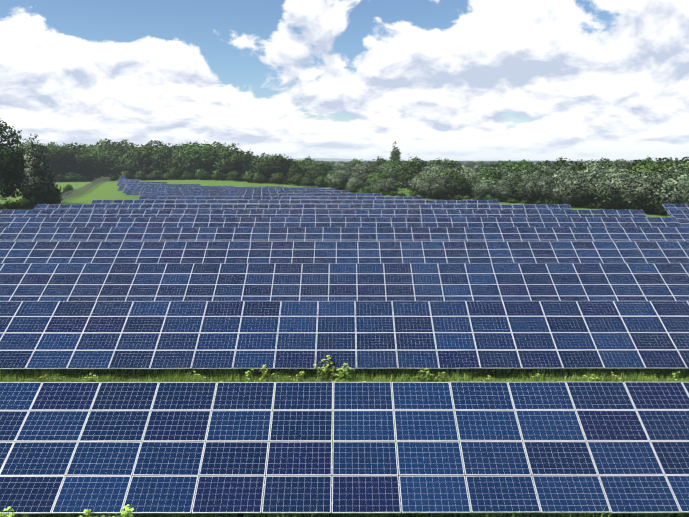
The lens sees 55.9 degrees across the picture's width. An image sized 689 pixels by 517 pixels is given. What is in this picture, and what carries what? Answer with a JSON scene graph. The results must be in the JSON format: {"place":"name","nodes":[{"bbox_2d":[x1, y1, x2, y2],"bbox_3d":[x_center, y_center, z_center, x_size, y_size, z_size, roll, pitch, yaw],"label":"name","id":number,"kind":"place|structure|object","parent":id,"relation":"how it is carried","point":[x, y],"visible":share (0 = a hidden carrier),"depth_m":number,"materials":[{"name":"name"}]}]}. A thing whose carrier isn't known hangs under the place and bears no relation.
{"place":"outdoors","nodes":[
{"label":"outdoors","id":0,"kind":"place"},
{"bbox_2d":[0,160,688,516],"bbox_3d":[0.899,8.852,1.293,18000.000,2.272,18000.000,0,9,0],"label":"ground","id":1,"kind":"structure","parent":0,"point":[107,190],"depth_m":34.40,"materials":[{"name":"green plant"}]},
{"bbox_2d":[0,200,24,209],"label":"bush","id":2,"kind":"object","parent":1,"relation":"on","point":[13,205],"visible":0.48,"depth_m":105.98,"materials":[{"name":"green plant"}]},
{"bbox_2d":[0,118,27,201],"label":"tree","id":3,"kind":"object","parent":1,"relation":"on","point":[11,166],"visible":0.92,"depth_m":123.35,"materials":[{"name":"green plant"}]},
{"bbox_2d":[0,506,30,516],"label":"weed","id":4,"kind":"object","parent":1,"relation":"on","point":[8,514],"visible":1,"depth_m":15.20,"materials":[{"name":"green plant"}]},
{"bbox_2d":[10,198,34,208],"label":"bush","id":5,"kind":"object","parent":1,"relation":"on","point":[26,203],"visible":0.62,"depth_m":118.64,"materials":[{"name":"green plant"}]},
{"bbox_2d":[15,134,64,207],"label":"cone tree","id":6,"kind":"object","parent":1,"relation":"on","point":[41,188],"visible":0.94,"depth_m":120.19,"materials":[{"name":"green plant"}]},
{"bbox_2d":[38,144,77,177],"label":"dark tree","id":7,"kind":"object","parent":1,"relation":"on","point":[57,158],"visible":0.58,"depth_m":277.75,"materials":[{"name":"green plant"}]},
{"bbox_2d":[52,143,95,177],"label":"dark tree","id":8,"kind":"object","parent":1,"relation":"on","point":[78,163],"visible":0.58,"depth_m":284.17,"materials":[{"name":"green plant"}]},
{"bbox_2d":[66,172,81,181],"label":"dark bush","id":9,"kind":"object","parent":1,"relation":"on","point":[73,176],"visible":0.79,"depth_m":275.38,"materials":[{"name":"green plant"}]},
{"bbox_2d":[59,143,94,154],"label":"tree","id":10,"kind":"object","parent":1,"relation":"on","point":[83,149],"visible":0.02,"depth_m":314.66,"materials":[{"name":"green plant"}]},
{"bbox_2d":[59,177,109,200],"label":"fence","id":11,"kind":"object","parent":1,"relation":"on","point":[83,190],"visible":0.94,"depth_m":181.53,"materials":[{"name":"grey metal"}]},
{"bbox_2d":[71,150,107,181],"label":"dark tree","id":12,"kind":"object","parent":1,"relation":"on","point":[97,166],"visible":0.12,"depth_m":291.96,"materials":[{"name":"green plant"}]},
{"bbox_2d":[87,149,123,175],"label":"dark tree","id":13,"kind":"object","parent":1,"relation":"on","point":[103,158],"visible":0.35,"depth_m":303.87,"materials":[{"name":"green plant"}]},
{"bbox_2d":[89,138,121,152],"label":"tree","id":14,"kind":"object","parent":1,"relation":"on","point":[109,148],"visible":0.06,"depth_m":336.27,"materials":[{"name":"green plant"}]},
{"bbox_2d":[97,149,123,176],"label":"dark tree","id":15,"kind":"object","parent":1,"relation":"on","point":[114,154],"visible":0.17,"depth_m":318.87,"materials":[{"name":"green plant"}]},
{"bbox_2d":[113,504,133,516],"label":"weed","id":16,"kind":"object","parent":1,"relation":"on","point":[127,509],"visible":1,"depth_m":15.10,"materials":[{"name":"green plant"}]},
{"bbox_2d":[106,149,144,175],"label":"dark tree","id":17,"kind":"object","parent":1,"relation":"on","point":[124,158],"visible":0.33,"depth_m":305.99,"materials":[{"name":"green plant"}]},
{"bbox_2d":[120,171,134,180],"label":"bush","id":18,"kind":"object","parent":1,"relation":"on","point":[128,175],"visible":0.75,"depth_m":292.44,"materials":[{"name":"green plant"}]},
{"bbox_2d":[133,171,146,180],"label":"bush","id":19,"kind":"object","parent":1,"relation":"on","point":[141,176],"visible":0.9,"depth_m":286.50,"materials":[{"name":"green plant"}]},
{"bbox_2d":[125,145,159,173],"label":"dark tree","id":20,"kind":"object","parent":1,"relation":"on","point":[129,161],"depth_m":300.08,"materials":[{"name":"green plant"}]},
{"bbox_2d":[128,144,172,174],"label":"dark tree","id":21,"kind":"object","parent":1,"relation":"on","point":[141,158],"visible":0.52,"depth_m":292.92,"materials":[{"name":"green plant"}]},
{"bbox_2d":[141,140,166,148],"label":"dark tree","id":22,"kind":"object","parent":1,"relation":"on","point":[149,143],"depth_m":385.50,"materials":[{"name":"green plant"}]},
{"bbox_2d":[145,170,163,179],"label":"bush","id":23,"kind":"object","parent":1,"relation":"on","point":[155,175],"visible":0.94,"depth_m":278.94,"materials":[{"name":"green plant"}]},
{"bbox_2d":[146,146,174,173],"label":"dark tree","id":24,"kind":"object","parent":1,"relation":"on","point":[163,158],"visible":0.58,"depth_m":287.75,"materials":[{"name":"green plant"}]},
{"bbox_2d":[165,168,181,179],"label":"bush","id":25,"kind":"object","parent":1,"relation":"on","point":[174,175],"visible":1,"depth_m":267.00,"materials":[{"name":"green plant"}]},
{"bbox_2d":[164,146,184,173],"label":"dark tree","id":26,"kind":"object","parent":1,"relation":"on","point":[175,158],"visible":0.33,"depth_m":278.31,"materials":[{"name":"green plant"}]},
{"bbox_2d":[182,171,194,179],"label":"bush","id":27,"kind":"object","parent":1,"relation":"on","point":[188,176],"visible":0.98,"depth_m":264.02,"materials":[{"name":"green plant"}]},
{"bbox_2d":[173,144,204,179],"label":"dark tree","id":28,"kind":"object","parent":1,"relation":"on","point":[180,159],"visible":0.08,"depth_m":274.86,"materials":[{"name":"green plant"}]},
{"bbox_2d":[176,141,218,179],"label":"dark tree","id":29,"kind":"object","parent":1,"relation":"on","point":[195,153],"visible":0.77,"depth_m":265.88,"materials":[{"name":"green plant"}]},
{"bbox_2d":[194,168,210,179],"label":"bush","id":30,"kind":"object","parent":1,"relation":"on","point":[205,175],"visible":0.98,"depth_m":257.16,"materials":[{"name":"green plant"}]},
{"bbox_2d":[194,144,227,173],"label":"dark tree","id":31,"kind":"object","parent":1,"relation":"on","point":[211,166],"visible":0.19,"depth_m":266.59,"materials":[{"name":"green plant"}]},
{"bbox_2d":[210,170,225,180],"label":"bush","id":32,"kind":"object","parent":1,"relation":"on","point":[216,175],"visible":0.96,"depth_m":251.21,"materials":[{"name":"green plant"}]},
{"bbox_2d":[213,143,250,174],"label":"dark tree","id":33,"kind":"object","parent":1,"relation":"on","point":[225,164],"visible":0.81,"depth_m":255.40,"materials":[{"name":"green plant"}]},
{"bbox_2d":[229,170,241,180],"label":"bush","id":34,"kind":"object","parent":1,"relation":"on","point":[235,175],"visible":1,"depth_m":243.87,"materials":[{"name":"green plant"}]},
{"bbox_2d":[231,152,251,173],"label":"dark tree","id":35,"kind":"object","parent":1,"relation":"on","point":[239,170],"visible":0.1,"depth_m":256.90,"materials":[{"name":"green plant"}]},
{"bbox_2d":[243,171,254,181],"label":"bush","id":36,"kind":"object","parent":1,"relation":"on","point":[249,176],"visible":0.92,"depth_m":234.66,"materials":[{"name":"green plant"}]},
{"bbox_2d":[240,156,259,173],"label":"dark tree","id":37,"kind":"object","parent":1,"relation":"on","point":[248,168],"visible":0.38,"depth_m":255.24,"materials":[{"name":"green plant"}]},
{"bbox_2d":[253,172,267,182],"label":"bush","id":38,"kind":"object","parent":1,"relation":"on","point":[259,177],"visible":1,"depth_m":232.32,"materials":[{"name":"green plant"}]},
{"bbox_2d":[259,365,274,380],"bbox_3d":[-3.068,4.667,26.131,0.714,0.826,0.678,1,9,4],"label":"weed","id":39,"kind":"object","parent":1,"relation":"on","point":[265,374],"visible":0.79,"depth_m":26.03,"materials":[{"name":"green plant"}]},
{"bbox_2d":[250,154,292,178],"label":"dark tree","id":40,"kind":"object","parent":1,"relation":"on","point":[263,165],"visible":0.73,"depth_m":235.03,"materials":[{"name":"green plant"}]},
{"bbox_2d":[269,172,286,183],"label":"bush","id":41,"kind":"object","parent":1,"relation":"on","point":[280,177],"visible":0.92,"depth_m":226.78,"materials":[{"name":"green plant"}]},
{"bbox_2d":[257,154,299,177],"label":"dark tree","id":42,"kind":"object","parent":1,"relation":"on","point":[290,160],"visible":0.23,"depth_m":238.67,"materials":[{"name":"green plant"}]},
{"bbox_2d":[285,163,303,177],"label":"dark tree","id":43,"kind":"object","parent":1,"relation":"on","point":[294,169],"visible":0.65,"depth_m":228.21,"materials":[{"name":"green plant"}]},
{"bbox_2d":[287,173,303,185],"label":"bush","id":44,"kind":"object","parent":1,"relation":"on","point":[295,180],"visible":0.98,"depth_m":220.40,"materials":[{"name":"green plant"}]},
{"bbox_2d":[299,162,314,176],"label":"dark tree","id":45,"kind":"object","parent":1,"relation":"on","point":[304,167],"visible":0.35,"depth_m":230.67,"materials":[{"name":"green plant"}]},
{"bbox_2d":[301,177,314,185],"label":"bush","id":46,"kind":"object","parent":1,"relation":"on","point":[307,181],"visible":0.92,"depth_m":215.45,"materials":[{"name":"green plant"}]},
{"bbox_2d":[297,156,318,165],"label":"tree","id":47,"kind":"object","parent":1,"relation":"on","point":[308,160],"visible":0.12,"depth_m":250.99,"materials":[{"name":"green plant"}]},
{"bbox_2d":[302,160,337,179],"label":"dark tree","id":48,"kind":"object","parent":1,"relation":"on","point":[322,169],"visible":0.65,"depth_m":222.28,"materials":[{"name":"green plant"}]},
{"bbox_2d":[313,364,327,381],"bbox_3d":[-0.876,4.635,25.909,0.594,0.940,0.676,7,11,39],"label":"weed","id":49,"kind":"object","parent":1,"relation":"on","point":[322,375],"visible":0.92,"depth_m":25.82,"materials":[{"name":"green plant"}]},
{"bbox_2d":[315,175,327,186],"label":"tree","id":50,"kind":"object","parent":1,"relation":"on","point":[320,180],"visible":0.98,"depth_m":209.97,"materials":[{"name":"green plant"}]},
{"bbox_2d":[320,355,340,381],"bbox_3d":[-0.469,4.486,26.282,0.992,1.147,0.942,5,10,28],"label":"weed","id":51,"kind":"object","parent":1,"relation":"on","point":[328,371],"visible":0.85,"depth_m":26.14,"materials":[{"name":"green plant"}]},
{"bbox_2d":[324,169,350,189],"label":"willow tree","id":52,"kind":"object","parent":1,"relation":"on","point":[339,179],"visible":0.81,"depth_m":191.76,"materials":[{"name":"green plant"}]},
{"bbox_2d":[327,162,351,179],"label":"willow tree","id":53,"kind":"object","parent":1,"relation":"on","point":[340,166],"visible":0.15,"depth_m":222.68,"materials":[{"name":"green plant"}]},
{"bbox_2d":[333,363,354,381],"bbox_3d":[-0.070,4.656,25.909,0.794,0.917,0.754,-6,10,-32],"label":"weed","id":54,"kind":"object","parent":1,"relation":"on","point":[340,378],"visible":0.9,"depth_m":25.90,"materials":[{"name":"green plant"}]},
{"bbox_2d":[0,176,688,513],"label":"solar panels","id":55,"kind":"object","parent":1,"relation":"on","point":[73,277],"visible":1,"depth_m":27.07,"materials":[{"name":"blue glass"}]},
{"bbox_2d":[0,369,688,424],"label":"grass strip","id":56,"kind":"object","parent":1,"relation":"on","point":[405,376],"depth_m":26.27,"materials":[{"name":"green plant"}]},
{"bbox_2d":[0,499,688,516],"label":"grass strip","id":57,"kind":"object","parent":1,"relation":"on","point":[471,514],"depth_m":16.16,"materials":[{"name":"green plant"}]},
{"bbox_2d":[27,195,667,516],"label":"pv substructure","id":58,"kind":"object","parent":1,"relation":"on","point":[214,370],"visible":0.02,"depth_m":27.05,"materials":[{"name":"metal"}]},
{"bbox_2d":[345,177,364,190],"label":"willow tree","id":59,"kind":"object","parent":1,"relation":"on","point":[355,183],"visible":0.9,"depth_m":184.30,"materials":[{"name":"green plant"}]},
{"bbox_2d":[342,158,371,169],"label":"dark tree","id":60,"kind":"object","parent":1,"relation":"on","point":[353,163],"visible":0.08,"depth_m":252.33,"materials":[{"name":"green plant"}]},
{"bbox_2d":[347,162,385,188],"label":"willow tree","id":61,"kind":"object","parent":1,"relation":"on","point":[360,172],"visible":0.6,"depth_m":200.90,"materials":[{"name":"green plant"}]},
{"bbox_2d":[363,169,394,191],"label":"tree","id":62,"kind":"object","parent":1,"relation":"on","point":[375,177],"visible":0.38,"depth_m":178.89,"materials":[{"name":"green plant"}]},
{"bbox_2d":[370,156,389,168],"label":"dark tree","id":63,"kind":"object","parent":1,"relation":"on","point":[378,162],"visible":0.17,"depth_m":226.32,"materials":[{"name":"green plant"}]},
{"bbox_2d":[368,177,399,192],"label":"willow tree","id":64,"kind":"object","parent":1,"relation":"on","point":[389,186],"visible":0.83,"depth_m":172.72,"materials":[{"name":"green plant"}]},
{"bbox_2d":[378,165,396,179],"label":"willow tree","id":65,"kind":"object","parent":1,"relation":"on","point":[383,168],"visible":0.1,"depth_m":207.87,"materials":[{"name":"green plant"}]},
{"bbox_2d":[375,160,402,181],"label":"dark tree","id":66,"kind":"object","parent":1,"relation":"on","point":[386,164],"visible":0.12,"depth_m":219.62,"materials":[{"name":"green plant"}]},
{"bbox_2d":[389,142,400,163],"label":"poplar tree","id":67,"kind":"object","parent":1,"relation":"on","point":[395,154],"visible":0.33,"depth_m":298.29,"materials":[{"name":"green plant"}]},
{"bbox_2d":[390,156,426,182],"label":"dark tree","id":68,"kind":"object","parent":1,"relation":"on","point":[414,160],"visible":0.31,"depth_m":202.69,"materials":[{"name":"green plant"}]},
{"bbox_2d":[397,162,423,192],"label":"dark tree","id":69,"kind":"object","parent":1,"relation":"on","point":[406,175],"visible":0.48,"depth_m":181.04,"materials":[{"name":"green plant"}]},
{"bbox_2d":[404,169,434,191],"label":"willow tree","id":70,"kind":"object","parent":1,"relation":"on","point":[420,173],"visible":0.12,"depth_m":172.95,"materials":[{"name":"green plant"}]},
{"bbox_2d":[407,170,442,197],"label":"willow tree","id":71,"kind":"object","parent":1,"relation":"on","point":[423,179],"visible":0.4,"depth_m":153.10,"materials":[{"name":"green plant"}]},
{"bbox_2d":[419,368,434,381],"bbox_3d":[3.338,4.726,26.046,0.635,0.734,0.603,-7,11,-41],"label":"weed","id":72,"kind":"object","parent":1,"relation":"on","point":[429,378],"visible":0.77,"depth_m":25.93,"materials":[{"name":"green plant"}]},
{"bbox_2d":[421,163,444,173],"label":"willow tree","id":73,"kind":"object","parent":1,"relation":"on","point":[428,168],"visible":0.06,"depth_m":183.88,"materials":[{"name":"green plant"}]},
{"bbox_2d":[417,173,460,199],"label":"willow tree","id":74,"kind":"object","parent":1,"relation":"on","point":[437,185],"visible":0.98,"depth_m":148.47,"materials":[{"name":"green plant"}]},
{"bbox_2d":[424,157,455,169],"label":"dark tree","id":75,"kind":"object","parent":1,"relation":"on","point":[450,163],"visible":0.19,"depth_m":190.89,"materials":[{"name":"green plant"}]},
{"bbox_2d":[438,167,469,195],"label":"willow tree","id":76,"kind":"object","parent":1,"relation":"on","point":[458,171],"visible":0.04,"depth_m":161.28,"materials":[{"name":"green plant"}]},
{"bbox_2d":[438,168,472,197],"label":"tree","id":77,"kind":"object","parent":1,"relation":"on","point":[461,180],"visible":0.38,"depth_m":153.43,"materials":[{"name":"green plant"}]},
{"bbox_2d":[451,170,484,197],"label":"willow tree","id":78,"kind":"object","parent":1,"relation":"on","point":[473,177],"visible":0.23,"depth_m":156.03,"materials":[{"name":"green plant"}]},
{"bbox_2d":[460,163,486,172],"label":"willow tree","id":79,"kind":"object","parent":1,"relation":"on","point":[475,169],"visible":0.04,"depth_m":171.38,"materials":[{"name":"green plant"}]},
{"bbox_2d":[297,161,664,162],"bbox_3d":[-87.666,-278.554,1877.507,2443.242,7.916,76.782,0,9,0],"label":"hills","id":80,"kind":"structure","parent":1,"relation":"on","point":[471,161],"depth_m":1892.90,"materials":[{"name":"green plant"}]},
{"bbox_2d":[472,177,503,199],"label":"willow tree","id":81,"kind":"object","parent":1,"relation":"on","point":[481,187],"visible":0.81,"depth_m":139.48,"materials":[{"name":"green plant"}]},
{"bbox_2d":[471,167,508,196],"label":"tree","id":82,"kind":"object","parent":1,"relation":"on","point":[492,175],"visible":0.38,"depth_m":145.72,"materials":[{"name":"green plant"}]},
{"bbox_2d":[475,160,512,173],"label":"dark tree","id":83,"kind":"object","parent":1,"relation":"on","point":[502,165],"visible":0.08,"depth_m":169.14,"materials":[{"name":"green plant"}]},
{"bbox_2d":[482,176,521,201],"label":"willow tree","id":84,"kind":"object","parent":1,"relation":"on","point":[502,196],"visible":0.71,"depth_m":137.91,"materials":[{"name":"green plant"}]},
{"bbox_2d":[503,168,542,199],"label":"willow tree","id":85,"kind":"object","parent":1,"relation":"on","point":[509,175],"visible":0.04,"depth_m":141.06,"materials":[{"name":"green plant"}]},
{"bbox_2d":[505,159,542,173],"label":"dark tree","id":86,"kind":"object","parent":1,"relation":"on","point":[511,168],"visible":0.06,"depth_m":162.91,"materials":[{"name":"green plant"}]},
{"bbox_2d":[507,161,541,180],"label":"dark tree","id":87,"kind":"object","parent":1,"relation":"on","point":[519,170],"visible":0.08,"depth_m":147.93,"materials":[{"name":"green plant"}]},
{"bbox_2d":[503,167,552,202],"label":"tree","id":88,"kind":"object","parent":1,"relation":"on","point":[515,186],"visible":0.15,"depth_m":136.15,"materials":[{"name":"green plant"}]},
{"bbox_2d":[517,170,557,203],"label":"willow tree","id":89,"kind":"object","parent":1,"relation":"on","point":[532,181],"visible":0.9,"depth_m":130.11,"materials":[{"name":"green plant"}]},
{"bbox_2d":[532,164,556,177],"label":"willow tree","id":90,"kind":"object","parent":1,"relation":"on","point":[545,168],"visible":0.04,"depth_m":151.63,"materials":[{"name":"green plant"}]},
{"bbox_2d":[536,159,563,169],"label":"dark tree","id":91,"kind":"object","parent":1,"relation":"on","point":[547,162],"visible":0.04,"depth_m":159.16,"materials":[{"name":"green plant"}]},
{"bbox_2d":[550,156,573,170],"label":"dark tree","id":92,"kind":"object","parent":1,"relation":"on","point":[561,160],"visible":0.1,"depth_m":154.32,"materials":[{"name":"green plant"}]},
{"bbox_2d":[554,163,590,199],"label":"tree","id":93,"kind":"object","parent":1,"relation":"on","point":[576,167],"depth_m":127.56,"materials":[{"name":"green plant"}]},
{"bbox_2d":[539,167,609,207],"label":"willow tree","id":94,"kind":"object","parent":1,"relation":"on","point":[559,195],"visible":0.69,"depth_m":121.96,"materials":[{"name":"green plant"}]},
{"bbox_2d":[547,159,610,178],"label":"willow tree","id":95,"kind":"object","parent":1,"relation":"on","point":[586,163],"depth_m":140.05,"materials":[{"name":"green plant"}]},
{"bbox_2d":[560,170,602,206],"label":"willow tree","id":96,"kind":"object","parent":1,"relation":"on","point":[582,180],"visible":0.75,"depth_m":119.28,"materials":[{"name":"green plant"}]},
{"bbox_2d":[579,165,611,200],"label":"willow tree","id":97,"kind":"object","parent":1,"relation":"on","point":[597,172],"visible":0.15,"depth_m":124.45,"materials":[{"name":"green plant"}]},
{"bbox_2d":[599,160,620,172],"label":"dark tree","id":98,"kind":"object","parent":1,"relation":"on","point":[611,164],"depth_m":139.56,"materials":[{"name":"green plant"}]},
{"bbox_2d":[588,168,639,209],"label":"willow tree","id":99,"kind":"object","parent":1,"relation":"on","point":[602,190],"visible":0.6,"depth_m":112.59,"materials":[{"name":"green plant"}]},
{"bbox_2d":[616,159,642,172],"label":"dark tree","id":100,"kind":"object","parent":1,"relation":"on","point":[635,161],"visible":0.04,"depth_m":131.94,"materials":[{"name":"green plant"}]},
{"bbox_2d":[610,157,671,203],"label":"dark tree","id":101,"kind":"object","parent":1,"relation":"on","point":[648,159],"visible":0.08,"depth_m":117.83,"materials":[{"name":"green plant"}]},
{"bbox_2d":[606,170,684,213],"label":"willow tree","id":102,"kind":"object","parent":1,"relation":"on","point":[639,186],"visible":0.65,"depth_m":106.39,"materials":[{"name":"green plant"}]},
{"bbox_2d":[634,161,678,193],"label":"tree","id":103,"kind":"object","parent":1,"relation":"on","point":[642,168],"visible":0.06,"depth_m":110.19,"materials":[{"name":"green plant"}]},
{"bbox_2d":[641,174,688,215],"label":"willow tree","id":104,"kind":"object","parent":1,"relation":"on","point":[670,200],"visible":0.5,"depth_m":102.45,"materials":[{"name":"green plant"}]},
{"bbox_2d":[658,157,688,170],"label":"dark tree","id":105,"kind":"object","parent":1,"relation":"on","point":[679,160],"visible":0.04,"depth_m":119.79,"materials":[{"name":"green plant"}]},
{"bbox_2d":[660,163,688,201],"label":"tree","id":106,"kind":"object","parent":1,"relation":"on","point":[682,173],"visible":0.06,"depth_m":106.58,"materials":[{"name":"green plant"}]},
{"bbox_2d":[673,183,688,203],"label":"willow tree","id":107,"kind":"object","parent":1,"relation":"on","point":[685,195],"visible":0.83,"depth_m":97.73,"materials":[{"name":"green plant"}]},
{"bbox_2d":[0,365,688,377],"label":"grass","id":108,"kind":"structure","parent":0,"point":[447,370],"depth_m":27.56,"materials":[{"name":"green plant"}]},
{"bbox_2d":[0,0,688,159],"label":"sky","id":109,"kind":"structure","parent":0,"point":[342,79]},
{"bbox_2d":[287,158,664,160],"bbox_3d":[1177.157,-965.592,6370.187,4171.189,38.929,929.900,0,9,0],"label":"distant hill","id":110,"kind":"structure","parent":0,"point":[327,159],"depth_m":5933.15,"materials":[{"name":"green plant"}]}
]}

